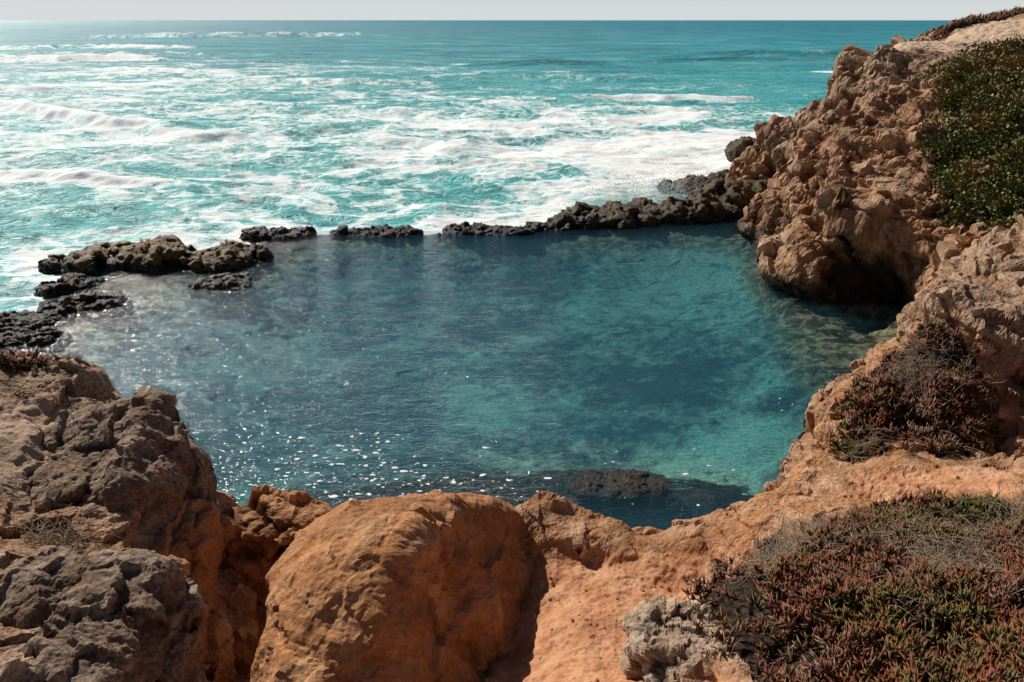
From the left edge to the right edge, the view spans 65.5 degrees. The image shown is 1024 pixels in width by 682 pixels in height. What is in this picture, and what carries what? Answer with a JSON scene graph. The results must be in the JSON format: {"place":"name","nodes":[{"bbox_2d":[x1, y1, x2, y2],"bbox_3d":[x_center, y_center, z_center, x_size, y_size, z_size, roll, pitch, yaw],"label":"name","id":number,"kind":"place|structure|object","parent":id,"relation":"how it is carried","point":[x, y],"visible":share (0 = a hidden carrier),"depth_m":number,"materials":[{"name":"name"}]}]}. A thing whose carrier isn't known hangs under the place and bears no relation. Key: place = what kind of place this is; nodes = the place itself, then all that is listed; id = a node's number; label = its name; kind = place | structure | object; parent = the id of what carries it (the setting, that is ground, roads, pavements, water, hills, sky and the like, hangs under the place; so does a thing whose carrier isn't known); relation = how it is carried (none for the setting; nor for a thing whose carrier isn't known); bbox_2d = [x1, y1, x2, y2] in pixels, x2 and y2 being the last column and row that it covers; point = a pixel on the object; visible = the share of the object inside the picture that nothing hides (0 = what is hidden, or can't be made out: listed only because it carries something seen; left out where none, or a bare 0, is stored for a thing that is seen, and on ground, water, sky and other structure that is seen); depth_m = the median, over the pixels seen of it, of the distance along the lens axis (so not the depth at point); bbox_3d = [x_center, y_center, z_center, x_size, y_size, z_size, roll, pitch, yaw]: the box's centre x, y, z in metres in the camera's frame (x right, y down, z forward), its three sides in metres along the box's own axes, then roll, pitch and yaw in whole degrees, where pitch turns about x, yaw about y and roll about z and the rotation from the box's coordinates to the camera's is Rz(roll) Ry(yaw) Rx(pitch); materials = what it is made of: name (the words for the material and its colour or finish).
{"place":"outdoors","nodes":[
{"label":"outdoors","id":0,"kind":"place"},
{"bbox_2d":[0,219,903,526],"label":"tide pool water","id":1,"kind":"structure","parent":0,"point":[400,243],"depth_m":27.41,"materials":[{"name":"teal liquid"}]},
{"bbox_2d":[214,398,805,505],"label":"foam flecks","id":2,"kind":"object","parent":1,"relation":"on","point":[373,479],"visible":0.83,"depth_m":18.82,"materials":[{"name":"white liquid"}]},
{"bbox_2d":[566,468,672,503],"bbox_3d":[2.509,3.370,18.612,2.497,0.386,1.321,0,22,0],"label":"reef rock","id":3,"kind":"object","parent":1,"relation":"in","point":[621,482],"visible":0.98,"depth_m":18.39,"materials":[{"name":"grey stone"}]},
{"bbox_2d":[0,20,951,311],"bbox_3d":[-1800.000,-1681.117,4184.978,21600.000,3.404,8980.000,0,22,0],"label":"sea","id":4,"kind":"structure","parent":0,"point":[200,134],"depth_m":88.01,"materials":[{"name":"liquid"}]},
{"bbox_2d":[0,308,69,329],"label":"reef rock","id":5,"kind":"object","parent":4,"relation":"in","point":[37,320],"visible":0.59,"depth_m":28.45,"materials":[{"name":"grey stone"}]},
{"bbox_2d":[0,326,72,353],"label":"reef rock","id":6,"kind":"object","parent":4,"relation":"in","point":[44,336],"visible":0.77,"depth_m":26.62,"materials":[{"name":"grey stone"}]},
{"bbox_2d":[38,254,66,273],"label":"reef rock","id":7,"kind":"object","parent":4,"relation":"in","point":[52,263],"visible":0.41,"depth_m":34.79,"materials":[{"name":"grey stone"}]},
{"bbox_2d":[33,273,105,297],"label":"reef rock","id":8,"kind":"object","parent":4,"relation":"in","point":[67,284],"visible":0.8,"depth_m":31.78,"materials":[{"name":"grey stone"}]},
{"bbox_2d":[37,290,133,318],"bbox_3d":[-16.177,-1.259,30.297,3.340,1.307,2.177,0,22,0],"label":"reef rock","id":9,"kind":"object","parent":4,"relation":"in","point":[94,301],"visible":0.73,"depth_m":29.76,"materials":[{"name":"grey stone"}]},
{"bbox_2d":[61,235,196,280],"bbox_3d":[-16.868,-3.447,35.537,6.139,2.250,4.313,0,22,0],"label":"reef rock","id":10,"kind":"object","parent":4,"relation":"in","point":[156,256],"visible":0.62,"depth_m":34.31,"materials":[{"name":"stone"}]},
{"bbox_2d":[186,272,255,302],"bbox_3d":[-11.808,-2.200,32.525,2.732,0.990,2.103,0,22,0],"label":"reef rock","id":11,"kind":"object","parent":4,"relation":"in","point":[229,283],"visible":0.81,"depth_m":31.94,"materials":[{"name":"grey stone"}]},
{"bbox_2d":[187,239,273,278],"bbox_3d":[-12.608,-3.443,35.659,3.936,1.890,3.021,-20,30,-41],"label":"reef rock","id":12,"kind":"object","parent":4,"relation":"in","point":[227,256],"visible":0.63,"depth_m":34.64,"materials":[{"name":"stone"}]},
{"bbox_2d":[239,225,316,242],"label":"reef rock","id":13,"kind":"object","parent":4,"relation":"in","point":[259,234],"visible":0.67,"depth_m":39.58,"materials":[{"name":"grey stone"}]},
{"bbox_2d":[329,224,423,242],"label":"reef rock","id":14,"kind":"object","parent":4,"relation":"in","point":[384,231],"visible":0.84,"depth_m":39.92,"materials":[{"name":"grey stone"}]},
{"bbox_2d":[442,221,535,244],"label":"reef rock","id":15,"kind":"object","parent":4,"relation":"in","point":[465,228],"visible":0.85,"depth_m":40.06,"materials":[{"name":"grey stone"}]},
{"bbox_2d":[525,217,577,237],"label":"reef rock","id":16,"kind":"object","parent":4,"relation":"in","point":[548,226],"visible":0.58,"depth_m":40.80,"materials":[{"name":"grey stone"}]},
{"bbox_2d":[547,200,661,234],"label":"reef rock","id":17,"kind":"object","parent":4,"relation":"in","point":[619,216],"visible":0.62,"depth_m":41.48,"materials":[{"name":"grey stone"}]},
{"bbox_2d":[526,152,725,210],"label":"sea spray","id":18,"kind":"object","parent":4,"relation":"on","point":[631,192],"visible":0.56,"depth_m":47.28,"materials":[{"name":"white liquid"}]},
{"bbox_2d":[631,191,743,228],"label":"reef rock","id":19,"kind":"object","parent":4,"relation":"in","point":[704,207],"visible":0.53,"depth_m":42.68,"materials":[{"name":"grey stone"}]},
{"bbox_2d":[656,169,728,194],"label":"reef rock","id":20,"kind":"object","parent":4,"relation":"in","point":[721,174],"visible":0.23,"depth_m":50.07,"materials":[{"name":"grey stone"}]},
{"bbox_2d":[690,178,767,208],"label":"reef rock","id":21,"kind":"object","parent":4,"relation":"in","point":[744,192],"visible":0.16,"depth_m":44.49,"materials":[{"name":"stone"}]},
{"bbox_2d":[724,136,756,161],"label":"reef rock","id":22,"kind":"object","parent":4,"relation":"in","point":[735,148],"visible":0.25,"depth_m":61.97,"materials":[{"name":"grey stone"}]},
{"bbox_2d":[0,13,1023,681],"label":"cliff","id":23,"kind":"structure","parent":0,"point":[844,207],"depth_m":26.19,"materials":[{"name":"brown stone"}]},
{"bbox_2d":[0,347,117,391],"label":"ice plant","id":24,"kind":"object","parent":23,"relation":"on","point":[10,356],"visible":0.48,"depth_m":13.73,"materials":[{"name":"brown plant"}]},
{"bbox_2d":[0,545,206,681],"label":"boulder","id":25,"kind":"object","parent":23,"relation":"on","point":[122,615],"visible":0.94,"depth_m":8.42,"materials":[{"name":"stone"}]},
{"bbox_2d":[0,503,130,554],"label":"dry twigs","id":26,"kind":"object","parent":25,"relation":"on","point":[65,538],"visible":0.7,"depth_m":9.94,"materials":[{"name":"brown plant"}]},
{"bbox_2d":[28,387,217,535],"bbox_3d":[-6.331,2.571,12.470,3.397,3.289,4.107,0,22,0],"label":"boulder","id":27,"kind":"object","parent":23,"relation":"on","point":[144,454],"visible":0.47,"depth_m":11.65,"materials":[{"name":"brown stone"}]},
{"bbox_2d":[149,499,224,640],"bbox_3d":[-4.941,4.166,11.079,1.706,3.038,3.748,-4,22,-11],"label":"boulder","id":28,"kind":"object","parent":23,"relation":"on","point":[190,538],"visible":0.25,"depth_m":11.35,"materials":[{"name":"orange stone"}]},
{"bbox_2d":[220,484,332,605],"bbox_3d":[-3.852,3.462,13.004,2.601,2.149,1.437,0,22,0],"label":"boulder","id":29,"kind":"object","parent":23,"relation":"on","point":[264,525],"visible":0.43,"depth_m":12.45,"materials":[{"name":"orange stone"}]},
{"bbox_2d":[250,489,532,681],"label":"boulder","id":30,"kind":"object","parent":23,"relation":"on","point":[417,587],"visible":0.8,"depth_m":9.77,"materials":[{"name":"orange stone"}]},
{"bbox_2d":[619,596,732,681],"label":"boulder","id":31,"kind":"object","parent":23,"relation":"on","point":[663,641],"visible":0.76,"depth_m":8.14,"materials":[{"name":"beige stone"}]},
{"bbox_2d":[502,468,1023,681],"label":"pebbles","id":32,"kind":"object","parent":23,"relation":"on","point":[596,679],"visible":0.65,"depth_m":10.60,"materials":[{"name":"stone"}]},
{"bbox_2d":[681,484,1023,681],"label":"ice plant","id":33,"kind":"object","parent":23,"relation":"on","point":[991,646],"visible":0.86,"depth_m":7.18,"materials":[{"name":"green plant"}]},
{"bbox_2d":[676,472,1023,663],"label":"dry twigs","id":34,"kind":"object","parent":33,"relation":"on","point":[954,557],"visible":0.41,"depth_m":8.51,"materials":[{"name":"grey plant"}]},
{"bbox_2d":[820,313,1003,461],"bbox_3d":[6.675,0.937,13.179,3.993,1.889,2.490,-18,28,-38],"label":"ice plant","id":35,"kind":"object","parent":23,"relation":"on","point":[866,401],"visible":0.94,"depth_m":13.11,"materials":[{"name":"brown plant"}]},
{"bbox_2d":[835,320,1006,462],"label":"dry twigs","id":36,"kind":"object","parent":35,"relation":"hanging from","point":[906,371],"visible":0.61,"depth_m":13.72,"materials":[{"name":"brown plant"}]},
{"bbox_2d":[917,74,1023,231],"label":"shrub","id":37,"kind":"object","parent":23,"relation":"on","point":[987,169],"visible":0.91,"depth_m":29.28,"materials":[{"name":"green plant"}]},
{"bbox_2d":[922,34,1023,115],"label":"shrub","id":38,"kind":"object","parent":23,"relation":"on","point":[1002,65],"visible":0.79,"depth_m":35.01,"materials":[{"name":"green plant"}]},
{"bbox_2d":[924,5,1023,40],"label":"ice plant","id":39,"kind":"object","parent":23,"relation":"on","point":[971,19],"visible":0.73,"depth_m":48.49,"materials":[{"name":"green plant"}]},
{"bbox_2d":[0,0,1023,19],"label":"sky","id":40,"kind":"structure","parent":0,"point":[9,9],"materials":[{"name":"white"}]}
]}

